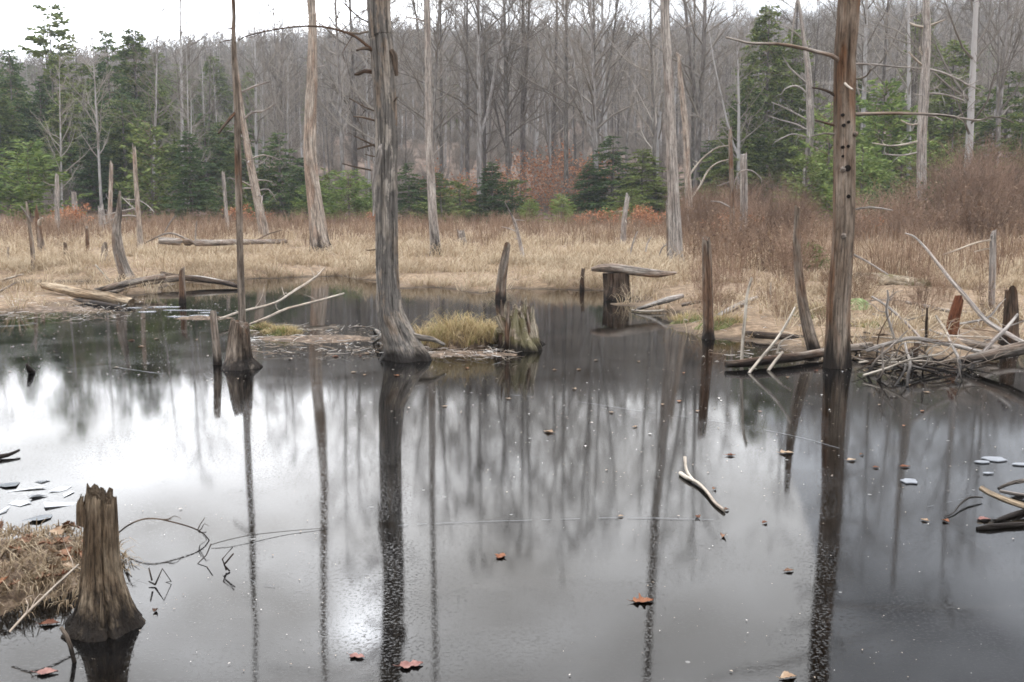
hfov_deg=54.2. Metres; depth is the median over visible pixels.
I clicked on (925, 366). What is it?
driftwood stick
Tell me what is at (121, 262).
dead tree
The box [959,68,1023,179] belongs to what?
evergreen tree
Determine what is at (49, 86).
evergreen tree
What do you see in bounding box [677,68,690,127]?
bare tree
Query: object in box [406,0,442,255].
dead tree
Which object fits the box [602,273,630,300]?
stump
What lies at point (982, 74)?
bare tree
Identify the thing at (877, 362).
driftwood stick
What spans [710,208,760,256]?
shrub
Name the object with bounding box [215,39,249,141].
bare tree
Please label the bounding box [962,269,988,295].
shrub
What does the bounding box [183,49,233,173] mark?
bare tree
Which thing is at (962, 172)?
shrub
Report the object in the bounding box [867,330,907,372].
driftwood stick
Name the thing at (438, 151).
bare tree
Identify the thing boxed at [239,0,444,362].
dead tree
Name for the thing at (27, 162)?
evergreen tree
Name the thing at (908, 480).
ice chip
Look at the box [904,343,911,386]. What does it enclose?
branch
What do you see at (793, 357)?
log
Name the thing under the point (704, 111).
bare tree
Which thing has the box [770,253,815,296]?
shrub
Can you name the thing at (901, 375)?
branch
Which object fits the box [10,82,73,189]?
evergreen tree
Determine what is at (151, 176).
evergreen tree
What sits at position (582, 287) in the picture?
stump
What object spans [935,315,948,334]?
branch
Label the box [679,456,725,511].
branch
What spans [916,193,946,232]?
shrub
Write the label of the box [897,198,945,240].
shrub
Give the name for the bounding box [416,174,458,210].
beech sapling
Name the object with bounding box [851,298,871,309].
mossy boulder
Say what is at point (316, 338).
mud shoal
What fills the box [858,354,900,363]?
driftwood stick
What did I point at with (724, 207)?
shrub
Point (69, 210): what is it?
fern clump
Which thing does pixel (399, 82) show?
bare tree
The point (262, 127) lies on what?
bare tree
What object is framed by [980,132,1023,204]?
shrub
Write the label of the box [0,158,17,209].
evergreen tree
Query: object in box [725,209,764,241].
shrub
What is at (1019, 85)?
bare tree
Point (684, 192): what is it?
shrub
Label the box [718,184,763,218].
shrub
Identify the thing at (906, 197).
shrub
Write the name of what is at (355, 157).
bare tree
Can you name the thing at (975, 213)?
shrub
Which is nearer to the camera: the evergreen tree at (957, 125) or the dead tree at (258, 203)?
the dead tree at (258, 203)
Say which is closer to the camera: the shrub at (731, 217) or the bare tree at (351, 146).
the shrub at (731, 217)
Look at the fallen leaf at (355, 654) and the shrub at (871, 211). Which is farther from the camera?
the shrub at (871, 211)
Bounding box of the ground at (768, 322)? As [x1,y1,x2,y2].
[0,36,1023,361]
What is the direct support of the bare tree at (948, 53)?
on the ground at (768, 322)
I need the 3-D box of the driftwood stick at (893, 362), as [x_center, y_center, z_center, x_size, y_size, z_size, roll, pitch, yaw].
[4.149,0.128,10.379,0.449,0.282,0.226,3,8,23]
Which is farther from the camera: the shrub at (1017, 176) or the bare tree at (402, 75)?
the bare tree at (402, 75)
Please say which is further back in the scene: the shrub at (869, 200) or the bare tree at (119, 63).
the bare tree at (119, 63)
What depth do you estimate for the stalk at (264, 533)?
5.19 m
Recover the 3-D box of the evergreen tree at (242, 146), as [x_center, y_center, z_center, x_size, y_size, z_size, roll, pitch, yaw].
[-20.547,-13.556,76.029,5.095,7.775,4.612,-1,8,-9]
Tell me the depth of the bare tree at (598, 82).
116.75 m
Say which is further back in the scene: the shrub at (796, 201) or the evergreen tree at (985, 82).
the evergreen tree at (985, 82)
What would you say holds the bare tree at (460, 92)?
on the ground at (768, 322)
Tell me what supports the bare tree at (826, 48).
on the ground at (768, 322)
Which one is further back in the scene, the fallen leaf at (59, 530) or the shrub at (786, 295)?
the shrub at (786, 295)
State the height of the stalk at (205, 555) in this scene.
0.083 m
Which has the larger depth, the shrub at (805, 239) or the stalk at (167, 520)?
the shrub at (805, 239)
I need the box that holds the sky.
[0,0,1022,62]
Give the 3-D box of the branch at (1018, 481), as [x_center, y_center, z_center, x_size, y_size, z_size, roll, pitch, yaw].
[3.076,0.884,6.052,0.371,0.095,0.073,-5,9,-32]
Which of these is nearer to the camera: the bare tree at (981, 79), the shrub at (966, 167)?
the shrub at (966, 167)
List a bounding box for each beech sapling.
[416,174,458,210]
[425,158,476,196]
[434,163,477,207]
[447,174,479,208]
[451,168,490,204]
[473,157,518,198]
[491,166,530,213]
[494,148,540,198]
[501,163,552,218]
[504,146,553,194]
[514,150,557,209]
[518,153,564,216]
[522,182,548,213]
[525,146,578,196]
[529,176,560,219]
[534,142,586,193]
[538,138,579,183]
[540,160,584,215]
[552,135,599,195]
[552,145,610,190]
[560,160,617,207]
[563,182,609,209]
[572,151,620,187]
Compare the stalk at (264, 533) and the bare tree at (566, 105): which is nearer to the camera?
the stalk at (264, 533)
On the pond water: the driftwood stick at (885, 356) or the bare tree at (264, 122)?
the driftwood stick at (885, 356)
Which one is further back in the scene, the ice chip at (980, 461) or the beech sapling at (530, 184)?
the beech sapling at (530, 184)
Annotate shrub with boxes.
[659,184,714,218]
[661,202,703,240]
[666,183,702,210]
[667,179,728,236]
[680,186,720,231]
[681,178,728,215]
[682,249,736,292]
[683,215,727,257]
[683,251,722,288]
[684,200,726,239]
[684,208,712,238]
[685,266,737,319]
[690,203,776,281]
[691,272,724,308]
[693,194,728,221]
[702,186,757,226]
[702,190,738,221]
[708,176,762,213]
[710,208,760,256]
[712,249,739,284]
[713,209,746,238]
[713,224,750,252]
[714,168,765,206]
[715,163,785,218]
[715,212,762,261]
[716,278,741,310]
[717,198,760,246]
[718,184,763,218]
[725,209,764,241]
[725,256,761,293]
[726,206,792,271]
[738,195,775,221]
[738,207,769,241]
[740,198,786,237]
[743,195,788,243]
[750,210,778,246]
[752,184,779,219]
[752,276,780,303]
[754,171,809,216]
[754,175,832,236]
[756,225,813,281]
[757,273,806,317]
[764,207,831,273]
[764,230,819,277]
[769,185,820,231]
[769,211,817,245]
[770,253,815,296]
[774,195,823,226]
[774,210,831,273]
[780,202,832,240]
[783,192,826,225]
[790,193,832,224]
[806,271,867,325]
[816,254,861,282]
[817,252,829,282]
[819,180,876,241]
[832,189,887,237]
[851,263,883,302]
[854,204,882,244]
[854,261,890,295]
[855,188,900,224]
[855,258,889,285]
[856,170,947,225]
[856,179,943,241]
[856,187,887,225]
[856,187,909,242]
[862,185,911,234]
[875,179,955,237]
[876,284,923,312]
[879,176,947,232]
[882,177,936,229]
[882,183,925,218]
[882,292,914,322]
[883,145,996,228]
[884,185,920,224]
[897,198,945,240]
[898,130,1015,208]
[898,144,997,228]
[900,249,943,285]
[901,279,929,308]
[903,255,931,277]
[904,267,950,308]
[908,284,948,316]
[910,124,1023,203]
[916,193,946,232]
[918,184,980,233]
[919,155,1018,225]
[923,129,1023,221]
[923,195,957,231]
[923,264,964,301]
[924,179,960,224]
[926,261,953,295]
[928,177,1023,239]
[933,191,978,227]
[934,148,1008,194]
[937,153,1016,194]
[939,184,998,239]
[940,128,1023,215]
[941,131,1023,214]
[953,182,1022,242]
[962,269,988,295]
[967,190,1020,237]
[969,181,1020,241]
[975,277,1022,323]
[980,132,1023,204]
[985,203,1007,233]
[988,179,1018,224]
[992,204,1023,241]
[993,186,1023,235]
[996,175,1023,222]
[997,185,1023,238]
[998,143,1023,219]
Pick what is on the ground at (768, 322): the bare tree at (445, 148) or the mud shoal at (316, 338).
the bare tree at (445, 148)
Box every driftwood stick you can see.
[851,335,898,356]
[852,353,917,362]
[852,357,921,364]
[857,349,946,371]
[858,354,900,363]
[859,333,888,358]
[863,345,945,376]
[865,350,922,367]
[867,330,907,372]
[868,295,903,301]
[872,310,925,329]
[872,336,897,338]
[876,311,891,357]
[876,342,895,380]
[877,345,922,374]
[878,340,902,377]
[884,326,894,370]
[884,364,903,371]
[889,341,935,363]
[890,348,951,370]
[891,351,942,373]
[892,323,965,358]
[894,336,953,358]
[899,346,960,360]
[904,335,959,359]
[928,348,1017,364]
[929,321,971,335]
[930,335,991,338]
[937,361,996,368]
[943,356,981,368]
[945,334,996,369]
[956,350,967,381]
[962,336,996,369]
[964,322,998,332]
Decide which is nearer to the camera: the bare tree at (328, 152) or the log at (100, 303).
the log at (100, 303)
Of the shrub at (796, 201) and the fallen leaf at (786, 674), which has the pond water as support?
the fallen leaf at (786, 674)
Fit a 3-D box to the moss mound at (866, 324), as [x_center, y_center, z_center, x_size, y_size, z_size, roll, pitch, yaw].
[4.729,-0.223,12.728,0.792,0.278,0.674,0,8,0]
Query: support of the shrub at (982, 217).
on the ground at (768, 322)
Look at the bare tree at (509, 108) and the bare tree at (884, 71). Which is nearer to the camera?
the bare tree at (884, 71)
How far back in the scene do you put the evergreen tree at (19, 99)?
80.62 m
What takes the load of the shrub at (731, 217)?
on the ground at (768, 322)
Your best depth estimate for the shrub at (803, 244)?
21.09 m
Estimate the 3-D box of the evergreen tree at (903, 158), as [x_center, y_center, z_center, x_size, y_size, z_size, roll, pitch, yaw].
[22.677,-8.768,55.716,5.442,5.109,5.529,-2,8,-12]
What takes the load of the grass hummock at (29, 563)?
on the pond water
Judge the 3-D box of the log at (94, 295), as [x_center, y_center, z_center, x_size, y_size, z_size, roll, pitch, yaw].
[-7.835,-0.863,18.280,3.033,0.287,0.321,6,9,36]
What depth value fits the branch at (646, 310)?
16.11 m
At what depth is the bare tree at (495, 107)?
74.99 m
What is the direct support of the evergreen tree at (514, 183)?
on the ground at (768, 322)
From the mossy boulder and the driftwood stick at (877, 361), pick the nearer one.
the driftwood stick at (877, 361)
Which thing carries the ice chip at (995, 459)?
on the pond water
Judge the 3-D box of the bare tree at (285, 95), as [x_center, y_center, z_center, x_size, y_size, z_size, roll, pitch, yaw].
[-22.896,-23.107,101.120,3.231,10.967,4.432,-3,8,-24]
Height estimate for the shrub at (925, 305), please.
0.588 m
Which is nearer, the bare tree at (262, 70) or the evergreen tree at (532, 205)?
the evergreen tree at (532, 205)
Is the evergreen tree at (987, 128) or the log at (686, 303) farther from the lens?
the evergreen tree at (987, 128)
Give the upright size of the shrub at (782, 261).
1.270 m
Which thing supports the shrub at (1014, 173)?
on the ground at (768, 322)
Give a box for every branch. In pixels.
[0,274,23,280]
[0,282,16,291]
[0,449,19,458]
[9,538,80,631]
[25,363,35,373]
[59,626,76,662]
[190,275,233,282]
[218,265,324,319]
[249,292,344,325]
[630,231,637,252]
[631,309,663,311]
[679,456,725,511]
[740,277,752,358]
[748,307,795,372]
[766,351,782,370]
[776,334,793,353]
[866,289,903,339]
[871,296,930,342]
[894,359,906,385]
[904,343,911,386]
[905,233,1023,341]
[913,343,919,359]
[922,308,927,337]
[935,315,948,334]
[946,335,961,381]
[960,299,1005,325]
[968,313,1023,370]
[976,522,1023,529]
[979,486,1023,508]
[994,509,1023,521]
[997,479,1023,489]
[999,490,1023,496]
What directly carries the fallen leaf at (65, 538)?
on the grass hummock at (29, 563)
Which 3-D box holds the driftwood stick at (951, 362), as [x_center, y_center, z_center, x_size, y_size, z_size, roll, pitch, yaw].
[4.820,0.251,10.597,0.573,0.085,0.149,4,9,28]
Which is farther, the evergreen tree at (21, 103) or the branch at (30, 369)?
the evergreen tree at (21, 103)
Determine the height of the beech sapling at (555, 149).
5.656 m
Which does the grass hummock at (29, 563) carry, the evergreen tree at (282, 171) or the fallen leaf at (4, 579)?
the fallen leaf at (4, 579)
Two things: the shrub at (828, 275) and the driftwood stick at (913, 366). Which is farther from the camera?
the shrub at (828, 275)
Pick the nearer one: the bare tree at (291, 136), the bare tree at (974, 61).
the bare tree at (974, 61)
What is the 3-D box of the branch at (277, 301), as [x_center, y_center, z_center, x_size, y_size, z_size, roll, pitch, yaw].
[-3.913,-0.730,16.515,0.411,0.918,4.563,1,8,9]
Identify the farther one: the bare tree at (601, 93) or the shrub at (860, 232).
the bare tree at (601, 93)
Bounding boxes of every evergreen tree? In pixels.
[0,49,55,190]
[0,56,28,104]
[0,87,32,146]
[0,94,51,202]
[0,139,91,224]
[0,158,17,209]
[3,88,39,132]
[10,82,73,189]
[17,3,79,115]
[21,75,62,152]
[26,92,115,205]
[37,81,92,165]
[45,111,83,170]
[54,62,104,134]
[62,118,126,211]
[78,30,157,203]
[78,96,167,211]
[83,110,155,205]
[103,28,179,181]
[113,116,194,222]
[123,89,202,200]
[142,52,184,135]
[156,130,223,223]
[164,64,195,123]
[171,113,234,205]
[189,126,232,180]
[192,55,233,130]
[197,121,246,193]
[203,184,245,218]
[211,137,270,196]
[214,148,259,204]
[219,111,269,206]
[228,170,289,219]
[242,132,307,222]
[272,157,323,215]
[289,180,342,220]
[305,167,352,220]
[321,169,372,221]
[347,181,374,219]
[397,163,438,221]
[399,173,452,218]
[407,187,471,222]
[438,179,478,220]
[456,194,500,219]
[463,162,520,223]
[494,177,537,221]
[517,199,545,222]
[543,194,575,223]
[562,162,617,220]
[572,135,651,222]
[601,148,681,220]
[602,187,649,224]
[644,181,681,217]
[678,140,722,198]
[697,120,772,207]
[707,5,812,190]
[710,79,783,205]
[717,46,774,138]
[751,29,827,199]
[771,153,832,221]
[782,102,876,219]
[799,77,891,212]
[819,144,895,213]
[823,77,949,206]
[864,137,953,203]
[874,115,930,200]
[886,13,960,169]
[894,39,990,175]
[905,117,994,176]
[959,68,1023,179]
[965,47,1006,119]
[995,97,1023,182]
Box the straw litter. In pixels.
[0,293,1002,360]
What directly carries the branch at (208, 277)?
on the log at (205, 280)
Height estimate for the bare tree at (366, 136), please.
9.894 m
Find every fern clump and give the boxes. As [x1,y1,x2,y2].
[51,205,73,222]
[60,201,93,227]
[220,203,255,222]
[574,210,595,224]
[588,207,622,226]
[627,204,653,227]
[631,203,665,229]
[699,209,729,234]
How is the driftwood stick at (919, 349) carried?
on the pond water
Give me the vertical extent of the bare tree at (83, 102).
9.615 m
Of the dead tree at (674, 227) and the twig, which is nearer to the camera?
the twig
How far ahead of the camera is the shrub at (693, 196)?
46.66 m
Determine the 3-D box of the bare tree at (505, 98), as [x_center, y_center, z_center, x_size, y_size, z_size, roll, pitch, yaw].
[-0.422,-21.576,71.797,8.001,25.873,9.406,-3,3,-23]
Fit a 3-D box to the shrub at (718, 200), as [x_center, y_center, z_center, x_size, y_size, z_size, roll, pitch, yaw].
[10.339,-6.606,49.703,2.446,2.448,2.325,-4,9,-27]
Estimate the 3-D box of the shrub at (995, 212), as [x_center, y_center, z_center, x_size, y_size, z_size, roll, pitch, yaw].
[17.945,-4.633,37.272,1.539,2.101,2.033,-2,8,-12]
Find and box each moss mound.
[668,311,702,323]
[694,310,754,330]
[790,303,825,320]
[851,314,905,328]
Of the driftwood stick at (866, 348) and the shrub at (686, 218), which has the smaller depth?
the driftwood stick at (866, 348)
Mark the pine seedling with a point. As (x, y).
(816, 259)
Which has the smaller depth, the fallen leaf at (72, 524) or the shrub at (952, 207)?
the fallen leaf at (72, 524)
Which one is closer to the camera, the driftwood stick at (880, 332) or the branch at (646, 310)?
the driftwood stick at (880, 332)
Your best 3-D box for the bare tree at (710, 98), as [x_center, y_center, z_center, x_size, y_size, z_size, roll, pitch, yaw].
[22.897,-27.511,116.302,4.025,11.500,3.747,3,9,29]
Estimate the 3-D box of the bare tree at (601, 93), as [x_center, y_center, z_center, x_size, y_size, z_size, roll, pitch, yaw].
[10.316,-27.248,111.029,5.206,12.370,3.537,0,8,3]
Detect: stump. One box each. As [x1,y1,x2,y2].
[60,483,145,642]
[63,242,67,255]
[100,242,110,261]
[221,318,262,370]
[457,229,467,244]
[486,296,544,351]
[579,268,584,289]
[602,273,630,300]
[946,295,963,334]
[997,285,1019,345]
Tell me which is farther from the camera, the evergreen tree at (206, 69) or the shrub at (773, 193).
the evergreen tree at (206, 69)
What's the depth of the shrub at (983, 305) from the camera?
13.69 m
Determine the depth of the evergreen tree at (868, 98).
64.32 m
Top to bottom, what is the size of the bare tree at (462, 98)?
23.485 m
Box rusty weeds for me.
[0,202,1023,284]
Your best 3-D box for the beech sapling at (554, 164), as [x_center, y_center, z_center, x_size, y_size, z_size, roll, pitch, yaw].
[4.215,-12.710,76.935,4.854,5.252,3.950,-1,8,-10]
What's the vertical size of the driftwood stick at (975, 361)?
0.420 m
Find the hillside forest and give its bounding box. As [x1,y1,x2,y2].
[0,0,1023,215]
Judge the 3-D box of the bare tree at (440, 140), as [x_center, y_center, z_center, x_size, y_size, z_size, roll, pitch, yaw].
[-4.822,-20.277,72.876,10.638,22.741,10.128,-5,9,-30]
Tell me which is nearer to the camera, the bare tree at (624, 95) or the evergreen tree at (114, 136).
the evergreen tree at (114, 136)
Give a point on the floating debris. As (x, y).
(409, 407)
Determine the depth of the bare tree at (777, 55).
80.35 m
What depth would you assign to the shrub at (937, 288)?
16.10 m
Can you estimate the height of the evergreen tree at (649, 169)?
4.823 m
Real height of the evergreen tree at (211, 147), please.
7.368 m
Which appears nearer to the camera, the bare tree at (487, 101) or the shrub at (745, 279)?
the shrub at (745, 279)
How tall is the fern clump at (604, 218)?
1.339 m
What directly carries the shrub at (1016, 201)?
on the ground at (768, 322)
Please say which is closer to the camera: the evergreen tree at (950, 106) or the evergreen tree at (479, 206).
the evergreen tree at (479, 206)
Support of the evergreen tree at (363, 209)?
on the ground at (768, 322)
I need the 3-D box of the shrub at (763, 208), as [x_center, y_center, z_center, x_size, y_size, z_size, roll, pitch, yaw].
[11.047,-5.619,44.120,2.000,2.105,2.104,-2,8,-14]
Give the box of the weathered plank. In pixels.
[591,263,676,277]
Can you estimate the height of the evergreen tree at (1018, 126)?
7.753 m
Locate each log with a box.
[40,282,135,304]
[73,298,130,309]
[94,274,165,291]
[108,275,178,293]
[144,221,286,245]
[160,271,236,287]
[634,294,683,310]
[681,300,700,306]
[714,296,758,316]
[724,342,873,367]
[745,331,803,339]
[853,272,931,286]
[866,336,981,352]
[905,301,971,314]
[930,331,1000,348]
[956,341,1023,363]
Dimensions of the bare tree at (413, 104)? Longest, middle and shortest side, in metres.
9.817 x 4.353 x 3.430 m
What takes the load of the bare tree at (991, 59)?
on the ground at (768, 322)
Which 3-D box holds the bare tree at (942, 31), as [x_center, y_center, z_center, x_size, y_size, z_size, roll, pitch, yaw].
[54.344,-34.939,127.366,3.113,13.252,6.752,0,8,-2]
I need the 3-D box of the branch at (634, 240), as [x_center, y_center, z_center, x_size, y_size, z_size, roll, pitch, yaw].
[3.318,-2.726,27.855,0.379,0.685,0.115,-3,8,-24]
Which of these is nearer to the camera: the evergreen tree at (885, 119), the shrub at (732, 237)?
the shrub at (732, 237)
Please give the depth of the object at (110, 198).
48.88 m
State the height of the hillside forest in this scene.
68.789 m
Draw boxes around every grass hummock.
[0,517,157,617]
[250,320,274,329]
[261,323,306,335]
[411,310,504,349]
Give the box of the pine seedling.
[803,242,830,272]
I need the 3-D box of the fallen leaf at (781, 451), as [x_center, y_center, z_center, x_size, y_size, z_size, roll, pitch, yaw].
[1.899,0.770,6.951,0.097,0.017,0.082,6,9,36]
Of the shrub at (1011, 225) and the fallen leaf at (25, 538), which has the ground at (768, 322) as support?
the shrub at (1011, 225)
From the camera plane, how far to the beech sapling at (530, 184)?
74.60 m
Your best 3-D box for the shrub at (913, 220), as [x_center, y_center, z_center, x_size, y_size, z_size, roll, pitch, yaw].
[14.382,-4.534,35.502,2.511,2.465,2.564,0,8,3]
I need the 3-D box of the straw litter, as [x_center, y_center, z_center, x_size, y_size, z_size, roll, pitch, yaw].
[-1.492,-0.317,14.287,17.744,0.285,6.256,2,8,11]
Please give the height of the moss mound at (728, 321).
0.268 m
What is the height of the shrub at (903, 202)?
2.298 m
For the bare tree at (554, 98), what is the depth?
85.60 m
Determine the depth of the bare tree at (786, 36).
118.82 m
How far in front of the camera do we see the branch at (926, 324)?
11.37 m
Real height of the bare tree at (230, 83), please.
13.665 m
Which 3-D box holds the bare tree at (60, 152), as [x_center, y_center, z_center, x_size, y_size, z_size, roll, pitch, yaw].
[-25.504,-11.410,57.115,3.978,9.939,2.850,-1,7,-18]
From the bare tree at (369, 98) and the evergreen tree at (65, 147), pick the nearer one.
the evergreen tree at (65, 147)
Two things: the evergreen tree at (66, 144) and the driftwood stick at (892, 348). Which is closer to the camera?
the driftwood stick at (892, 348)
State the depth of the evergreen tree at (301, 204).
61.04 m
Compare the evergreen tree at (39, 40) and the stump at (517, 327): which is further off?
the evergreen tree at (39, 40)
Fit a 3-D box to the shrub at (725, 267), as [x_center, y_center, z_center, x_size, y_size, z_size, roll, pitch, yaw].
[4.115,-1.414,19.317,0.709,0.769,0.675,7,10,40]
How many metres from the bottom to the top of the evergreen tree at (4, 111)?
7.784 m
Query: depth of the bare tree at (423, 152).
80.94 m
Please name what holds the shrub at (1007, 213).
on the ground at (768, 322)
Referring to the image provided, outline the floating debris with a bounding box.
[3,301,1014,678]
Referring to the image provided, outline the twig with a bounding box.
[944,496,982,517]
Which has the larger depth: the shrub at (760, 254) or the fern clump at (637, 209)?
the fern clump at (637, 209)
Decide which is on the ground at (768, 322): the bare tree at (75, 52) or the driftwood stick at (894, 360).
the bare tree at (75, 52)
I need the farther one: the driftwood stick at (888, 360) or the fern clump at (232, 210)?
the fern clump at (232, 210)
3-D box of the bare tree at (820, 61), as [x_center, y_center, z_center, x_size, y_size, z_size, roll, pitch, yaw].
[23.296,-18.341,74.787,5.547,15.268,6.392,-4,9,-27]
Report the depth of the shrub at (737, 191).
54.75 m
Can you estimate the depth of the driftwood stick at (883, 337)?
11.79 m
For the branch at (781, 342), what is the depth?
10.99 m
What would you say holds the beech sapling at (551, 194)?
on the ground at (768, 322)
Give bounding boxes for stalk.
[119,516,208,539]
[148,568,171,584]
[197,544,211,563]
[212,528,321,544]
[222,547,233,570]
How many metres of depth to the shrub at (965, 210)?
34.01 m
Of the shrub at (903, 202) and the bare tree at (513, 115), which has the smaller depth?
the shrub at (903, 202)
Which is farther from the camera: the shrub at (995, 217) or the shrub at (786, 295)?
the shrub at (995, 217)
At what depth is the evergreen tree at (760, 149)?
66.21 m
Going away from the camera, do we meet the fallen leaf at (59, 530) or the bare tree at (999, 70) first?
the fallen leaf at (59, 530)
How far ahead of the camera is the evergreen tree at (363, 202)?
60.15 m
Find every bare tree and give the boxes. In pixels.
[0,32,32,104]
[25,24,76,104]
[29,54,99,210]
[44,20,100,122]
[56,0,123,206]
[64,72,102,151]
[75,45,98,112]
[89,0,186,210]
[101,39,143,106]
[119,0,231,199]
[156,38,209,211]
[173,77,218,178]
[177,74,215,160]
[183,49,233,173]
[195,61,224,129]
[210,38,251,138]
[215,0,302,178]
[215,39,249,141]
[229,48,290,175]
[244,27,271,119]
[245,17,325,212]
[246,68,273,165]
[247,0,302,198]
[251,78,275,166]
[264,50,304,205]
[266,43,318,143]
[267,0,402,211]
[268,102,303,175]
[269,58,299,153]
[281,0,391,217]
[289,66,332,160]
[292,62,346,152]
[294,52,357,174]
[296,31,359,170]
[316,77,349,178]
[316,80,325,156]
[317,0,423,142]
[321,0,398,194]
[327,50,368,200]
[337,86,374,181]
[343,14,431,136]
[345,0,482,214]
[347,83,402,167]
[349,61,374,137]
[360,0,578,209]
[391,0,532,186]
[393,27,409,126]
[395,49,420,153]
[396,8,473,155]
[398,0,492,201]
[398,76,421,183]
[398,91,445,178]
[401,61,421,140]
[406,74,460,173]
[414,47,437,101]
[416,31,471,167]
[423,0,544,182]
[431,60,451,149]
[435,90,464,179]
[442,0,586,195]
[447,39,476,135]
[456,20,543,209]
[464,0,614,209]
[469,0,569,201]
[469,44,499,146]
[473,67,503,167]
[482,55,509,161]
[487,37,562,195]
[488,66,531,165]
[489,0,560,207]
[490,64,526,139]
[496,0,683,201]
[501,29,561,162]
[511,29,568,209]
[514,0,659,192]
[515,30,559,149]
[515,31,540,131]
[520,16,571,149]
[528,0,622,162]
[536,45,577,168]
[537,0,649,196]
[542,24,608,171]
[569,0,753,198]
[569,35,600,155]
[572,25,612,136]
[585,37,606,130]
[587,39,622,142]
[596,35,625,150]
[597,0,710,212]
[600,8,659,186]
[603,0,708,175]
[606,47,632,150]
[612,32,646,129]
[619,54,640,131]
[623,30,650,153]
[633,14,695,132]
[636,0,735,189]
[637,48,660,135]
[640,68,662,135]
[644,32,688,148]
[654,35,676,151]
[657,0,789,197]
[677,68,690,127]
[684,44,721,135]
[686,34,722,130]
[689,49,728,150]
[697,54,723,131]
[724,41,764,105]
[728,40,765,120]
[754,8,791,167]
[759,0,861,109]
[765,0,833,138]
[771,16,791,101]
[772,0,836,179]
[776,22,795,100]
[788,17,828,144]
[792,0,936,131]
[804,1,868,144]
[808,0,956,150]
[813,0,955,175]
[813,4,836,146]
[813,6,860,98]
[815,6,835,143]
[824,3,891,126]
[857,1,892,79]
[857,23,894,103]
[859,0,1023,167]
[868,53,896,104]
[872,0,952,137]
[877,20,912,136]
[881,34,938,134]
[899,0,977,144]
[934,29,966,118]
[935,12,953,68]
[947,36,995,113]
[952,0,1023,165]
[955,25,990,104]
[956,42,991,128]
[958,27,993,102]
[976,42,1005,155]
[979,9,1018,144]
[980,19,1023,136]
[980,21,996,121]
[995,60,1023,121]
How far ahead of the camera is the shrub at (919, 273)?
18.82 m
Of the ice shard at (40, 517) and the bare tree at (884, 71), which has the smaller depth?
the ice shard at (40, 517)
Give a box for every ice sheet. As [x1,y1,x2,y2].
[154,306,179,307]
[169,310,206,310]
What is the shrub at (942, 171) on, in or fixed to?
on the ground at (768, 322)
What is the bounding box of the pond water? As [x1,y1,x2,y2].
[0,276,1023,681]
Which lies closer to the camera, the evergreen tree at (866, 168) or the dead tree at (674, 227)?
the dead tree at (674, 227)
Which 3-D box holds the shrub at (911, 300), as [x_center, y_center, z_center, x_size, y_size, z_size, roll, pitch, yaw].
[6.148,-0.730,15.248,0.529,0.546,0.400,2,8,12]
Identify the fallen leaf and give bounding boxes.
[0,575,8,584]
[6,579,19,586]
[19,535,31,542]
[32,667,57,674]
[34,572,55,578]
[38,619,59,624]
[49,525,64,534]
[54,569,66,575]
[56,521,71,532]
[56,535,72,543]
[59,546,70,559]
[61,522,79,528]
[63,561,78,566]
[349,652,363,657]
[394,660,422,668]
[495,553,505,557]
[627,593,653,602]
[776,449,793,452]
[776,671,796,678]
[976,516,990,519]
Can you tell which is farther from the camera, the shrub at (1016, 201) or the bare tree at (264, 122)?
the bare tree at (264, 122)
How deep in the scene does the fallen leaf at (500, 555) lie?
4.90 m
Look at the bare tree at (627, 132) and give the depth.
78.20 m
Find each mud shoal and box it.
[18,307,101,311]
[176,315,231,319]
[259,335,372,342]
[429,350,517,356]
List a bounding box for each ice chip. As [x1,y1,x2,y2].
[900,478,917,483]
[974,460,989,462]
[981,456,1007,461]
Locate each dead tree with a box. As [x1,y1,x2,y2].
[112,191,135,282]
[218,0,245,321]
[226,60,281,238]
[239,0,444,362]
[301,0,331,250]
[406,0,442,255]
[660,0,683,261]
[676,52,728,220]
[711,126,764,230]
[725,0,1013,368]
[766,0,816,213]
[872,0,981,200]
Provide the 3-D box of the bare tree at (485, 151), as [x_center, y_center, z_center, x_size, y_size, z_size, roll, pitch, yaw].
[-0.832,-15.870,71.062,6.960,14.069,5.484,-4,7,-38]
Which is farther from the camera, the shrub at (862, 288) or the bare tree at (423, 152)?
the bare tree at (423, 152)
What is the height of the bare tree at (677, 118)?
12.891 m
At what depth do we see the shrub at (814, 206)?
48.08 m
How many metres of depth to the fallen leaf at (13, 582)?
4.29 m
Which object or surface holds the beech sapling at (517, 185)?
on the ground at (768, 322)
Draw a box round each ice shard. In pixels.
[0,482,19,486]
[0,506,9,513]
[7,486,45,491]
[9,500,30,506]
[22,515,52,520]
[28,494,47,497]
[43,502,76,506]
[50,486,71,491]
[63,491,74,496]
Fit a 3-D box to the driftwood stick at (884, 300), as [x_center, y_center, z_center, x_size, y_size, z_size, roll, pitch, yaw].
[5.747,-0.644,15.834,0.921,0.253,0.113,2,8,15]

